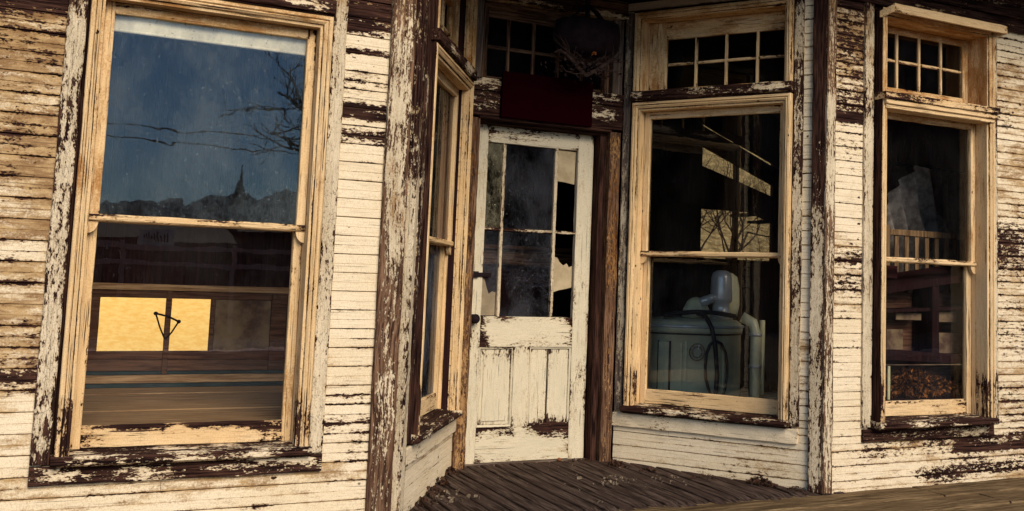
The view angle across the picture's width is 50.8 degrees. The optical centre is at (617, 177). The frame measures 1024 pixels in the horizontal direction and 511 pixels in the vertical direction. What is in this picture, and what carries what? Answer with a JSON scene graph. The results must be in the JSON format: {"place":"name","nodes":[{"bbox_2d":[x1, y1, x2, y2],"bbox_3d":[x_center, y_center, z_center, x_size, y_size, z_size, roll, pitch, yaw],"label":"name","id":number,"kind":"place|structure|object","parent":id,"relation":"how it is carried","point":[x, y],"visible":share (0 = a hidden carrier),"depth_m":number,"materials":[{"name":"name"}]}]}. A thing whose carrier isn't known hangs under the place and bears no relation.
{"place":"outdoors","nodes":[
{"label":"outdoors","id":0,"kind":"place"},
{"bbox_2d":[96,297,210,350],"bbox_3d":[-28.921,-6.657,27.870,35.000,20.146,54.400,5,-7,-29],"label":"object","id":1,"kind":"structure","parent":0,"point":[128,324],"depth_m":15.40,"materials":[{"name":"yellow paper"}]},
{"bbox_2d":[700,125,770,260],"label":"grassy slope","id":2,"kind":"structure","parent":0,"point":[713,242],"depth_m":27.54,"materials":[{"name":"beige plant"}]},
{"bbox_2d":[618,477,1023,510],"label":"boardwalk","id":3,"kind":"structure","parent":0,"point":[1006,494],"depth_m":6.11,"materials":[{"name":"beige wood"}]},
{"bbox_2d":[0,0,1023,510],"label":"storefront building","id":4,"kind":"structure","parent":3,"relation":"on","point":[340,202],"depth_m":6.46,"materials":[{"name":"beige paint"}]},
{"bbox_2d":[153,312,180,338],"bbox_3d":[-2.658,0.871,6.320,0.155,0.162,0.031,5,-7,-29],"label":"iron bracket","id":5,"kind":"object","parent":4,"relation":"attached to","point":[170,317],"visible":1,"depth_m":6.32,"materials":[{"name":"black metal"}]},
{"bbox_2d":[27,0,348,486],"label":"window","id":6,"kind":"structure","parent":4,"relation":"in","point":[78,453],"depth_m":4.63,"materials":[{"name":"paint"}]},
{"bbox_2d":[114,14,305,55],"bbox_3d":[-1.825,-0.720,4.859,0.890,0.232,0.014,5,-7,-29],"label":"roller blind","id":7,"kind":"object","parent":4,"relation":"attached to","point":[181,31],"visible":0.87,"depth_m":4.84,"materials":[{"name":"white fabric"}]},
{"bbox_2d":[406,0,477,465],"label":"window","id":8,"kind":"structure","parent":4,"relation":"in","point":[429,424],"depth_m":6.27,"materials":[{"name":"paint"}]},
{"bbox_2d":[432,0,477,67],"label":"transom window","id":9,"kind":"structure","parent":4,"relation":"in","point":[446,13],"depth_m":6.52,"materials":[{"name":"paint"}]},
{"bbox_2d":[481,244,572,317],"bbox_3d":[-0.729,1.240,8.094,1.150,1.431,0.493,5,-7,-29],"label":"shop counter","id":10,"kind":"object","parent":4,"relation":"in","point":[524,291],"visible":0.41,"depth_m":7.99,"materials":[{"name":"wood"}]},
{"bbox_2d":[465,124,593,463],"bbox_3d":[-0.557,0.733,6.818,0.866,2.102,0.110,5,-7,-29],"label":"door","id":11,"kind":"structure","parent":4,"relation":"in","point":[526,399],"depth_m":6.82,"materials":[{"name":"paint"}]},
{"bbox_2d":[481,0,610,92],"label":"transom window","id":12,"kind":"structure","parent":4,"relation":"in","point":[516,38],"depth_m":6.90,"materials":[{"name":"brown wood"}]},
{"bbox_2d":[500,71,592,126],"bbox_3d":[-0.446,-0.499,6.838,0.634,0.293,0.038,5,-7,-29],"label":"signboard","id":13,"kind":"object","parent":4,"relation":"attached to","point":[531,97],"visible":0.99,"depth_m":6.82,"materials":[{"name":"red paint"}]},
{"bbox_2d":[541,0,633,90],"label":"hanging basket","id":14,"kind":"object","parent":4,"relation":"hanging from","point":[597,39],"visible":1,"depth_m":6.71,"materials":[{"name":"black metal"}]},
{"bbox_2d":[648,270,764,397],"bbox_3d":[0.491,1.290,7.475,0.865,1.299,0.820,-2,-7,34],"label":"drum washer","id":15,"kind":"object","parent":4,"relation":"in","point":[695,347],"visible":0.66,"depth_m":7.18,"materials":[{"name":"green metal"}]},
{"bbox_2d":[612,0,805,443],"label":"window","id":16,"kind":"structure","parent":4,"relation":"in","point":[633,305],"depth_m":6.74,"materials":[{"name":"paint"}]},
{"bbox_2d":[633,0,794,90],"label":"transom window","id":17,"kind":"structure","parent":4,"relation":"in","point":[752,41],"depth_m":6.94,"materials":[{"name":"paint"}]},
{"bbox_2d":[651,87,779,225],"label":"staircase","id":18,"kind":"structure","parent":4,"relation":"in","point":[683,180],"depth_m":10.47,"materials":[{"name":"black wood"}]},
{"bbox_2d":[696,143,777,264],"bbox_3d":[1.375,0.193,12.204,1.100,1.562,0.103,5,-7,-29],"label":"rear window","id":19,"kind":"structure","parent":4,"relation":"in","point":[734,243],"depth_m":12.15,"materials":[{"name":"beige wood"}]},
{"bbox_2d":[739,392,777,398],"bbox_3d":[1.089,1.749,7.561,0.330,0.429,0.332,5,-7,-29],"label":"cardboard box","id":20,"kind":"object","parent":4,"relation":"on","point":[770,395],"visible":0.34,"depth_m":7.57,"materials":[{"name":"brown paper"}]},
{"bbox_2d":[885,266,962,395],"bbox_3d":[1.964,1.235,6.981,0.981,1.390,0.210,5,-7,-29],"label":"dark desk","id":21,"kind":"object","parent":4,"relation":"on","point":[927,300],"visible":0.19,"depth_m":7.03,"materials":[{"name":"brown wood"}]},
{"bbox_2d":[886,265,896,277],"bbox_3d":[1.738,0.608,6.921,0.110,0.082,0.092,5,-7,-29],"label":"red book","id":22,"kind":"object","parent":21,"relation":"on","point":[891,271],"visible":0.51,"depth_m":6.88,"materials":[{"name":"paper"}]},
{"bbox_2d":[886,329,902,349],"bbox_3d":[1.775,1.035,6.858,0.140,0.129,0.008,5,-7,-29],"label":"paper stack","id":23,"kind":"object","parent":21,"relation":"on","point":[894,339],"visible":0.93,"depth_m":6.86,"materials":[{"name":"beige paper"}]},
{"bbox_2d":[895,313,920,319],"bbox_3d":[1.885,0.898,6.931,0.220,0.047,0.007,5,-7,-29],"label":"paper stack","id":24,"kind":"object","parent":21,"relation":"on","point":[907,316],"visible":1,"depth_m":6.92,"materials":[{"name":"beige paper"}]},
{"bbox_2d":[939,312,956,321],"bbox_3d":[2.169,0.920,7.086,0.210,0.072,0.008,5,-7,-29],"label":"paper stack","id":25,"kind":"object","parent":21,"relation":"on","point":[947,316],"visible":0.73,"depth_m":7.09,"materials":[{"name":"beige paper"}]},
{"bbox_2d":[939,333,960,352],"bbox_3d":[2.190,1.094,7.083,0.230,0.137,0.009,5,-7,-29],"label":"paper stack","id":26,"kind":"object","parent":21,"relation":"on","point":[949,342],"visible":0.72,"depth_m":7.09,"materials":[{"name":"beige paper"}]},
{"bbox_2d":[886,225,964,292],"bbox_3d":[2.160,1.154,7.264,0.939,1.620,0.043,5,-7,-29],"label":"slatted headboard","id":27,"kind":"object","parent":4,"relation":"on","point":[916,235],"visible":0.28,"depth_m":7.27,"materials":[{"name":"brown wood"}]},
{"bbox_2d":[887,162,964,172],"bbox_3d":[2.997,-0.070,9.800,2.160,0.030,0.030,5,-7,-29],"label":"curtain rod","id":28,"kind":"object","parent":4,"relation":"attached to","point":[933,168],"visible":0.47,"depth_m":9.70,"materials":[{"name":"brown wood"}]},
{"bbox_2d":[886,165,952,293],"bbox_3d":[2.033,0.557,7.502,1.078,1.348,0.280,5,-7,-29],"label":"dust cloth","id":29,"kind":"object","parent":28,"relation":"hanging from","point":[911,204],"visible":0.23,"depth_m":7.61,"materials":[{"name":"grey fabric"}]},
{"bbox_2d":[887,165,964,260],"bbox_3d":[2.961,1.033,9.688,2.100,2.200,0.060,5,-7,-29],"label":"dark curtain","id":30,"kind":"object","parent":28,"relation":"hanging from","point":[948,188],"visible":0.14,"depth_m":9.79,"materials":[{"name":"black fabric"}]},
{"bbox_2d":[860,2,999,442],"bbox_3d":[1.994,0.282,6.819,1.160,2.705,0.227,5,-7,-29],"label":"window","id":31,"kind":"structure","parent":4,"relation":"in","point":[976,414],"depth_m":6.76,"materials":[{"name":"paint"}]},
{"bbox_2d":[874,7,994,106],"bbox_3d":[2.013,-0.747,6.934,0.976,0.535,0.234,5,-7,-29],"label":"transom window","id":32,"kind":"structure","parent":4,"relation":"in","point":[913,55],"depth_m":7.04,"materials":[{"name":"paint"}]},
{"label":"deck base","id":33,"kind":"structure","parent":4,"relation":"on","visible":0},
{"bbox_2d":[410,457,844,510],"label":"deck","id":34,"kind":"structure","parent":33,"relation":"on","point":[553,485],"depth_m":6.06,"materials":[{"name":"brown wood"}]},
{"bbox_2d":[432,461,686,503],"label":"paint flakes","id":35,"kind":"object","parent":34,"relation":"on","point":[476,497],"visible":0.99,"depth_m":5.92,"materials":[{"name":"paint"}]},
{"bbox_2d":[414,458,805,506],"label":"leaf litter","id":36,"kind":"object","parent":34,"relation":"on","point":[449,470],"visible":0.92,"depth_m":6.24,"materials":[{"name":"brown plant"}]},
{"bbox_2d":[746,476,778,487],"bbox_3d":[0.861,1.802,6.362,0.209,0.063,0.095,-1,-7,28],"label":"leaf clump","id":37,"kind":"object","parent":34,"relation":"on","point":[762,481],"visible":1,"depth_m":6.34,"materials":[{"name":"brown plant"}]},
{"bbox_3d":[-0.045,1.498,7.585,0.340,0.860,0.342,5,-7,-29],"label":"wash stand","id":38,"kind":"object","parent":4,"relation":"on","visible":0},
{"bbox_2d":[615,291,617,328],"bbox_3d":[-0.008,0.940,7.625,0.170,0.260,0.192,-1,-6,23],"label":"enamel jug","id":39,"kind":"object","parent":38,"relation":"on","point":[616,310],"visible":0.05,"depth_m":7.54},
{"bbox_3d":[1.932,1.687,6.906,0.800,0.474,0.200,5,-7,-29],"label":"low bench","id":40,"kind":"object","parent":4,"relation":"on","visible":0},
{"bbox_2d":[885,364,962,400],"bbox_3d":[1.946,1.327,6.939,0.810,0.250,0.198,5,-7,-29],"label":"glass tank","id":41,"kind":"object","parent":40,"relation":"on","point":[890,398],"visible":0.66,"depth_m":6.82,"materials":[{"name":"clear glass"}]},
{"bbox_2d":[885,365,962,398],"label":"dry leaves","id":42,"kind":"object","parent":41,"relation":"in","point":[940,386],"visible":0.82,"depth_m":6.92,"materials":[{"name":"brown plant"}]},
{"label":"ground","id":43,"kind":"structure","parent":0,"visible":0},
{"bbox_2d":[700,149,768,259],"bbox_3d":[1.016,1.127,16.498,3.025,4.273,4.142,3,-6,-12],"label":"bare tree","id":44,"kind":"object","parent":43,"relation":"on","point":[719,228],"visible":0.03,"depth_m":16.61,"materials":[{"name":"brown plant"}]},
{"bbox_2d":[701,150,768,260],"bbox_3d":[1.995,0.941,17.379,3.808,4.814,3.304,3,-6,-14],"label":"bare tree","id":45,"kind":"object","parent":43,"relation":"on","point":[739,233],"visible":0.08,"depth_m":17.25,"materials":[{"name":"brown plant"}]},
{"bbox_2d":[703,148,769,260],"bbox_3d":[2.172,1.091,15.453,4.552,4.187,2.702,0,-6,16],"label":"bare tree","id":46,"kind":"object","parent":43,"relation":"on","point":[743,240],"visible":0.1,"depth_m":15.13,"materials":[{"name":"brown plant"}]}
]}

